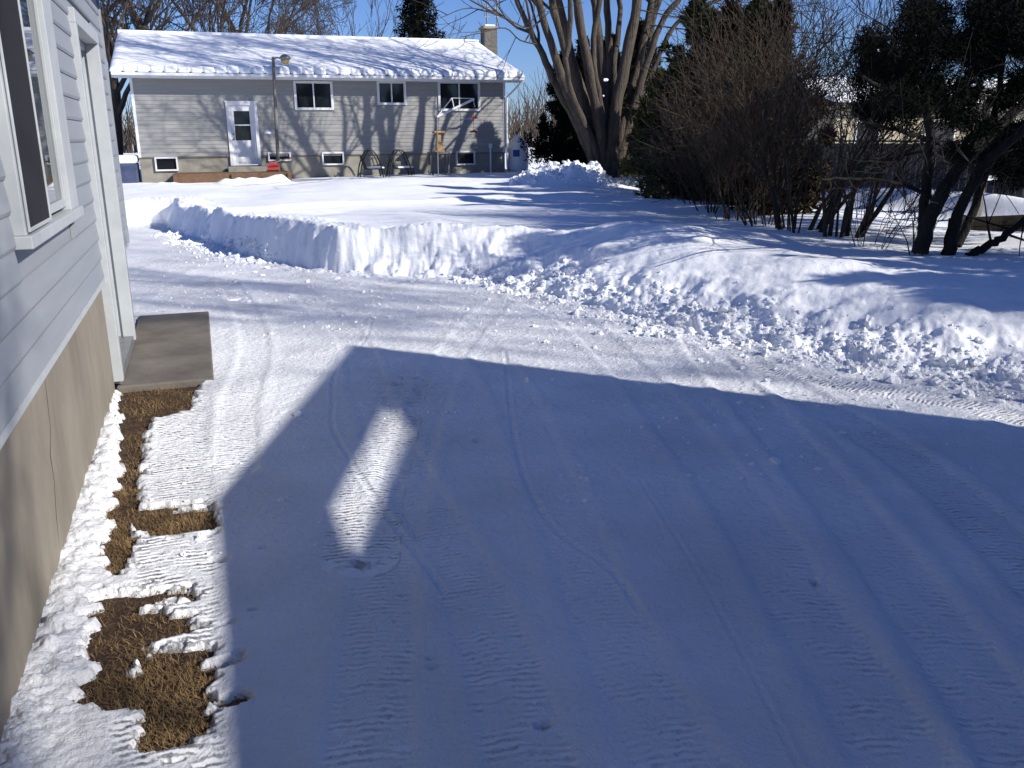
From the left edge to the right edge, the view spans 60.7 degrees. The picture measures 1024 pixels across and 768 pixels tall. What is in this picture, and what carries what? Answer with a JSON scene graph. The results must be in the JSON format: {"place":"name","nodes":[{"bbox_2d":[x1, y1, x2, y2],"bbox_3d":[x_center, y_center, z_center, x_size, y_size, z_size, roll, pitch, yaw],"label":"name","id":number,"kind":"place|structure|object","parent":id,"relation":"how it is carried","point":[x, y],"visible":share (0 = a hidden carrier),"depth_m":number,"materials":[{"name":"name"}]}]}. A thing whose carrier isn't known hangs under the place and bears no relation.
{"place":"outdoors","nodes":[
{"label":"outdoors","id":0,"kind":"place"},
{"bbox_2d":[76,327,248,752],"bbox_3d":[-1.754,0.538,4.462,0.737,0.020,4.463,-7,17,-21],"label":"dead grass","id":1,"kind":"structure","parent":0,"point":[139,692],"depth_m":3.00,"materials":[{"name":"plant"}]},
{"bbox_2d":[0,0,135,741],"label":"house","id":2,"kind":"structure","parent":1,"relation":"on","point":[67,331],"depth_m":3.96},
{"bbox_2d":[0,0,83,249],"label":"window","id":3,"kind":"structure","parent":2,"relation":"in","point":[40,185],"depth_m":3.65,"materials":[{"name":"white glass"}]},
{"bbox_2d":[67,7,135,383],"bbox_3d":[-3.146,-1.349,6.441,0.345,2.470,1.470,-6,17,-18],"label":"door","id":4,"kind":"structure","parent":2,"relation":"in","point":[116,294],"depth_m":6.87,"materials":[{"name":"metal"}]},
{"bbox_2d":[117,311,213,392],"bbox_3d":[-2.933,-0.313,7.534,0.655,0.098,2.730,-6,17,-18],"label":"doorstep","id":5,"kind":"object","parent":1,"relation":"on","point":[174,350],"visible":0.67,"depth_m":7.12,"materials":[{"name":"concrete"}]},
{"bbox_2d":[0,216,1023,767],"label":"driveway","id":6,"kind":"structure","parent":0,"point":[448,590],"depth_m":3.73,"materials":[{"name":"white snow"}]},
{"bbox_2d":[149,245,1013,556],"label":"snow crumbs","id":7,"kind":"object","parent":6,"relation":"on","point":[587,479],"visible":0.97,"depth_m":5.69,"materials":[{"name":"white snow"}]},
{"bbox_2d":[99,0,1022,139],"label":"sky","id":8,"kind":"structure","parent":0,"point":[525,57],"materials":[{"name":"blue"}]},
{"bbox_2d":[122,139,1023,385],"bbox_3d":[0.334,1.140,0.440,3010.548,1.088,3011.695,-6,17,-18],"label":"snow field","id":9,"kind":"structure","parent":0,"point":[435,225],"depth_m":10.58,"materials":[{"name":"white snow"}]},
{"bbox_2d":[102,0,125,36],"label":"bare tree","id":10,"kind":"object","parent":9,"relation":"on","point":[115,3],"visible":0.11,"depth_m":35.85,"materials":[{"name":"brown plant"}]},
{"bbox_2d":[119,155,140,182],"bbox_3d":[-11.480,-6.131,25.527,1.140,1.050,1.200,-6,17,-18],"label":"tarp covered box","id":11,"kind":"object","parent":9,"relation":"on","point":[129,168],"visible":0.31,"depth_m":25.11,"materials":[{"name":"blue plastic"}]},
{"bbox_2d":[101,0,210,31],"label":"bare tree","id":12,"kind":"object","parent":9,"relation":"on","point":[139,23],"visible":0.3,"depth_m":37.80,"materials":[{"name":"brown plant"}]},
{"bbox_2d":[100,0,250,154],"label":"bare tree","id":13,"kind":"object","parent":9,"relation":"on","point":[118,101],"visible":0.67,"depth_m":31.90,"materials":[{"name":"brown plant"}]},
{"bbox_2d":[100,0,256,94],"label":"bare tree","id":14,"kind":"object","parent":9,"relation":"on","point":[145,12],"visible":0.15,"depth_m":40.68,"materials":[{"name":"brown plant"}]},
{"bbox_2d":[99,0,316,33],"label":"bare tree","id":15,"kind":"object","parent":9,"relation":"on","point":[249,11],"visible":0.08,"depth_m":44.32,"materials":[{"name":"brown plant"}]},
{"bbox_2d":[172,166,291,182],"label":"deck","id":16,"kind":"structure","parent":9,"relation":"on","point":[234,172],"depth_m":25.08,"materials":[{"name":"brown wood"}]},
{"bbox_2d":[267,157,291,170],"bbox_3d":[-6.856,-6.489,25.807,0.316,0.358,0.994,4,16,16],"label":"snow shovel","id":17,"kind":"object","parent":16,"relation":"on","point":[273,166],"visible":1,"depth_m":25.54,"materials":[{"name":"red plastic"}]},
{"bbox_2d":[172,0,333,35],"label":"bare tree","id":18,"kind":"object","parent":9,"relation":"on","point":[304,25],"visible":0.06,"depth_m":46.37,"materials":[{"name":"brown plant"}]},
{"bbox_2d":[171,0,355,35],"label":"bare tree","id":19,"kind":"object","parent":9,"relation":"on","point":[266,31],"visible":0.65,"depth_m":38.97,"materials":[{"name":"brown plant"}]},
{"bbox_2d":[264,54,290,169],"bbox_3d":[-6.823,-7.635,25.643,0.939,3.815,0.334,-3,16,-8],"label":"yard lamp","id":20,"kind":"object","parent":9,"relation":"on","point":[285,58],"visible":0.98,"depth_m":25.54,"materials":[{"name":"grey metal"}]},
{"bbox_2d":[109,24,524,182],"bbox_3d":[-6.570,-9.676,30.639,12.848,5.811,9.620,-6,17,-18],"label":"bungalow","id":21,"kind":"object","parent":9,"relation":"on","point":[202,101],"visible":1,"depth_m":26.90,"materials":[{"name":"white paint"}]},
{"bbox_2d":[154,157,178,170],"bbox_3d":[-10.137,-6.456,25.677,0.630,0.398,0.145,-6,17,-18],"label":"basement window","id":22,"kind":"structure","parent":21,"relation":"in","point":[161,163],"depth_m":25.66,"materials":[{"name":"white paint"}]},
{"bbox_2d":[224,101,261,165],"bbox_3d":[-8.026,-7.487,26.153,0.949,1.852,0.180,-6,17,-18],"label":"door","id":23,"kind":"structure","parent":21,"relation":"in","point":[242,117],"depth_m":26.11,"materials":[{"name":"white paint"}]},
{"bbox_2d":[268,152,290,160],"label":"basement window","id":24,"kind":"structure","parent":21,"relation":"in","point":[281,157],"depth_m":26.60,"materials":[{"name":"white paint"}]},
{"bbox_2d":[293,81,333,109],"bbox_3d":[-6.016,-8.742,26.524,1.163,0.835,0.145,-6,17,-18],"label":"window","id":25,"kind":"structure","parent":21,"relation":"in","point":[308,95],"depth_m":26.50,"materials":[{"name":"white paint"}]},
{"bbox_2d":[322,152,344,164],"bbox_3d":[-5.562,-7.004,27.176,0.676,0.390,0.145,-6,17,-18],"label":"basement window","id":26,"kind":"structure","parent":21,"relation":"in","point":[326,160],"depth_m":27.17,"materials":[{"name":"white paint"}]},
{"bbox_2d":[377,81,406,104],"bbox_3d":[-3.756,-9.061,27.252,0.914,0.710,0.145,-6,17,-18],"label":"window","id":27,"kind":"structure","parent":21,"relation":"in","point":[388,92],"depth_m":27.23,"materials":[{"name":"white paint"}]},
{"bbox_2d":[438,82,480,110],"bbox_3d":[-1.696,-9.195,27.958,1.392,0.904,0.145,-6,17,-18],"label":"window","id":28,"kind":"structure","parent":21,"relation":"in","point":[446,90],"depth_m":27.93,"materials":[{"name":"white paint"}]},
{"bbox_2d":[456,151,475,164],"bbox_3d":[-1.523,-7.370,28.533,0.644,0.442,0.145,-6,17,-18],"label":"basement window","id":29,"kind":"structure","parent":21,"relation":"in","point":[461,159],"depth_m":28.52,"materials":[{"name":"white paint"}]},
{"bbox_2d":[461,105,477,132],"bbox_3d":[-1.376,-8.445,27.869,0.585,0.950,0.080,-6,17,-18],"label":"wind spinner","id":30,"kind":"object","parent":21,"relation":"hanging from","point":[473,117],"visible":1,"depth_m":27.87,"materials":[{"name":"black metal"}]},
{"bbox_2d":[494,3,498,55],"bbox_3d":[-0.659,-14.154,39.778,0.242,8.557,0.070,-6,17,-18],"label":"aerial mast","id":31,"kind":"object","parent":21,"relation":"attached to","point":[497,8],"visible":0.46,"depth_m":39.29,"materials":[{"name":"metal"}]},
{"bbox_2d":[251,0,481,39],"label":"bare tree","id":32,"kind":"object","parent":9,"relation":"on","point":[343,8],"visible":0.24,"depth_m":52.37,"materials":[{"name":"brown plant"}]},
{"bbox_2d":[357,150,385,176],"bbox_3d":[-4.309,-6.674,26.812,0.843,0.991,0.484,-6,17,-18],"label":"patio chair","id":33,"kind":"object","parent":9,"relation":"on","point":[369,168],"visible":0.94,"depth_m":26.69,"materials":[{"name":"black metal"}]},
{"bbox_2d":[386,149,414,176],"bbox_3d":[-3.458,-6.761,27.095,0.842,0.991,0.484,-6,17,-18],"label":"patio chair","id":34,"kind":"object","parent":9,"relation":"on","point":[407,167],"visible":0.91,"depth_m":26.97,"materials":[{"name":"black metal"}]},
{"bbox_2d":[392,0,446,38],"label":"spruce","id":35,"kind":"object","parent":9,"relation":"on","point":[413,25],"visible":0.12,"depth_m":42.43,"materials":[{"name":"green plant"}]},
{"bbox_2d":[427,152,449,175],"bbox_3d":[-2.291,-6.779,27.401,0.600,0.939,0.500,-6,17,-18],"label":"side table","id":36,"kind":"object","parent":9,"relation":"on","point":[432,153],"visible":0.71,"depth_m":27.26,"materials":[{"name":"grey wood"}]},
{"bbox_2d":[432,131,444,151],"bbox_3d":[-2.278,-7.540,27.192,0.340,0.619,0.280,-6,17,-18],"label":"bird feeder","id":37,"kind":"object","parent":36,"relation":"on","point":[439,143],"visible":0.94,"depth_m":27.14,"materials":[{"name":"beige wood"}]},
{"bbox_2d":[436,98,474,175],"bbox_3d":[-1.654,-7.241,26.141,1.220,2.506,0.144,-6,17,-18],"label":"clothes dryer","id":38,"kind":"object","parent":9,"relation":"on","point":[440,114],"visible":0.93,"depth_m":25.89,"materials":[{"name":"metal"}]},
{"bbox_2d":[120,67,848,152],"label":"distant wood","id":39,"kind":"object","parent":9,"relation":"on","point":[527,124],"visible":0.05,"depth_m":93.00,"materials":[{"name":"brown plant"}]},
{"bbox_2d":[484,0,489,23],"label":"aerial mast","id":40,"kind":"object","parent":9,"relation":"on","point":[486,16],"visible":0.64,"depth_m":38.94,"materials":[{"name":"metal"}]},
{"bbox_2d":[507,135,527,171],"bbox_3d":[0.184,-7.724,29.460,0.780,1.280,0.780,-6,17,-18],"label":"propane tank","id":41,"kind":"object","parent":9,"relation":"on","point":[517,155],"visible":0.77,"depth_m":29.19,"materials":[{"name":"metal"}]},
{"bbox_2d":[517,50,582,165],"bbox_3d":[1.392,-8.788,28.331,2.490,4.052,2.629,0,16,3],"label":"cedar","id":42,"kind":"object","parent":9,"relation":"on","point":[556,110],"visible":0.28,"depth_m":28.39,"materials":[{"name":"green plant"}]},
{"bbox_2d":[538,36,590,164],"bbox_3d":[2.205,-8.787,27.716,2.389,4.391,2.677,-6,17,-18],"label":"cedar","id":43,"kind":"object","parent":9,"relation":"on","point":[563,156],"visible":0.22,"depth_m":28.17,"materials":[{"name":"green plant"}]},
{"bbox_2d":[150,159,1023,409],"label":"snow rubble","id":44,"kind":"object","parent":9,"relation":"on","point":[489,282],"visible":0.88,"depth_m":7.77,"materials":[{"name":"white snow"}]},
{"bbox_2d":[567,33,621,164],"bbox_3d":[3.091,-8.373,26.444,2.569,4.300,2.664,-6,17,-18],"label":"cedar","id":45,"kind":"object","parent":9,"relation":"on","point":[582,159],"visible":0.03,"depth_m":26.83,"materials":[{"name":"green plant"}]},
{"bbox_2d":[414,0,835,178],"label":"maple tree","id":46,"kind":"object","parent":9,"relation":"on","point":[598,117],"visible":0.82,"depth_m":23.53,"materials":[{"name":"brown plant"}]},
{"bbox_2d":[617,17,664,176],"bbox_3d":[3.542,-8.096,25.132,2.598,4.659,2.275,-15,21,-41],"label":"cedar","id":47,"kind":"object","parent":9,"relation":"on","point":[638,35],"visible":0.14,"depth_m":24.34,"materials":[{"name":"green plant"}]},
{"bbox_2d":[617,67,665,178],"bbox_3d":[3.795,-6.708,22.887,2.400,3.054,2.192,-6,17,-18],"label":"cedar","id":48,"kind":"object","parent":9,"relation":"on","point":[641,125],"visible":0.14,"depth_m":22.59,"materials":[{"name":"green plant"}]},
{"bbox_2d":[628,58,680,189],"bbox_3d":[3.852,-5.976,20.745,2.154,3.515,2.164,-6,17,-18],"label":"cedar","id":49,"kind":"object","parent":9,"relation":"on","point":[646,116],"visible":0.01,"depth_m":20.61,"materials":[{"name":"green plant"}]},
{"bbox_2d":[621,97,697,199],"bbox_3d":[3.263,-4.485,16.858,1.792,2.022,2.037,-12,19,-35],"label":"bare shrub","id":50,"kind":"object","parent":9,"relation":"on","point":[658,171],"visible":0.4,"depth_m":17.00,"materials":[{"name":"brown plant"}]},
{"bbox_2d":[633,0,709,195],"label":"cedar","id":51,"kind":"object","parent":9,"relation":"on","point":[692,14],"visible":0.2,"depth_m":19.12,"materials":[{"name":"green plant"}]},
{"bbox_2d":[640,3,721,199],"bbox_3d":[4.088,-5.436,17.439,2.338,4.016,2.403,-6,17,-18],"label":"cedar","id":52,"kind":"object","parent":9,"relation":"on","point":[710,12],"visible":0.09,"depth_m":17.35,"materials":[{"name":"green plant"}]},
{"bbox_2d":[635,77,728,204],"bbox_3d":[3.397,-4.253,15.324,2.454,2.347,2.626,-6,17,-18],"label":"bare shrub","id":53,"kind":"object","parent":9,"relation":"on","point":[688,176],"visible":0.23,"depth_m":15.61,"materials":[{"name":"brown plant"}]},
{"bbox_2d":[602,75,779,213],"bbox_3d":[3.326,-3.977,14.161,3.032,2.470,2.905,-6,17,-18],"label":"bare shrub","id":54,"kind":"object","parent":9,"relation":"on","point":[699,182],"visible":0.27,"depth_m":14.03,"materials":[{"name":"brown plant"}]},
{"bbox_2d":[663,0,742,200],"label":"cedar","id":55,"kind":"object","parent":9,"relation":"on","point":[723,36],"visible":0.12,"depth_m":15.87,"materials":[{"name":"green plant"}]},
{"bbox_2d":[686,0,770,205],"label":"cedar","id":56,"kind":"object","parent":9,"relation":"on","point":[748,8],"visible":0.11,"depth_m":14.56,"materials":[{"name":"green plant"}]},
{"bbox_2d":[624,0,857,220],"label":"bare shrub","id":57,"kind":"object","parent":9,"relation":"on","point":[719,185],"visible":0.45,"depth_m":12.63,"materials":[{"name":"brown plant"}]},
{"bbox_2d":[624,0,874,226],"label":"bare shrub","id":58,"kind":"object","parent":9,"relation":"on","point":[736,99],"visible":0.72,"depth_m":11.59,"materials":[{"name":"brown plant"}]},
{"bbox_2d":[701,0,846,215],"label":"cedar","id":59,"kind":"object","parent":9,"relation":"on","point":[811,202],"visible":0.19,"depth_m":13.35,"materials":[{"name":"green plant"}]},
{"bbox_2d":[648,0,1023,232],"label":"bare shrub","id":60,"kind":"object","parent":9,"relation":"on","point":[777,199],"visible":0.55,"depth_m":10.83,"materials":[{"name":"brown plant"}]},
{"bbox_2d":[736,0,1023,237],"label":"bare shrub","id":61,"kind":"object","parent":9,"relation":"on","point":[845,227],"visible":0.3,"depth_m":10.36,"materials":[{"name":"brown plant"}]},
{"bbox_2d":[746,0,1023,256],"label":"evergreen tree","id":62,"kind":"object","parent":9,"relation":"on","point":[981,44],"visible":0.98,"depth_m":8.70,"materials":[{"name":"green plant"}]},
{"bbox_2d":[798,70,981,249],"bbox_3d":[3.979,-2.390,9.551,1.749,1.946,2.260,3,16,12],"label":"bare shrub","id":63,"kind":"object","parent":9,"relation":"on","point":[903,213],"visible":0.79,"depth_m":9.54,"materials":[{"name":"brown plant"}]},
{"bbox_2d":[800,138,1023,197],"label":"board fence","id":64,"kind":"object","parent":9,"relation":"on","point":[915,168],"visible":0.02,"depth_m":17.67,"materials":[{"name":"grey wood"}]},
{"bbox_2d":[803,77,1023,143],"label":"neighbour house","id":65,"kind":"structure","parent":9,"relation":"on","point":[894,138],"depth_m":35.66,"materials":[{"name":"beige"}]},
{"bbox_2d":[854,120,878,142],"bbox_3d":[14.334,-10.061,35.302,1.200,1.100,0.080,-6,17,-18],"label":"window","id":66,"kind":"structure","parent":65,"relation":"in","point":[856,120],"depth_m":35.13,"materials":[{"name":"white paint"}]},
{"bbox_2d":[924,121,955,143],"bbox_3d":[17.829,-10.418,36.465,1.600,1.100,0.080,-6,17,-18],"label":"window","id":67,"kind":"structure","parent":65,"relation":"in","point":[939,132],"depth_m":36.45,"materials":[{"name":"white paint"}]},
{"bbox_2d":[823,113,1023,254],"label":"bare shrub","id":68,"kind":"object","parent":9,"relation":"on","point":[910,208],"visible":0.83,"depth_m":8.91,"materials":[{"name":"brown plant"}]},
{"bbox_2d":[948,215,1023,231],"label":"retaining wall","id":69,"kind":"structure","parent":9,"relation":"on","point":[1008,221],"depth_m":12.76,"materials":[{"name":"brown wood"}]},
{"bbox_2d":[971,79,1004,216],"bbox_3d":[8.774,-3.709,14.501,3.200,2.500,0.300,-6,17,-18],"label":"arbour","id":70,"kind":"object","parent":9,"relation":"on","point":[979,213],"visible":0.06,"depth_m":14.21,"materials":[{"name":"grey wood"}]}
]}

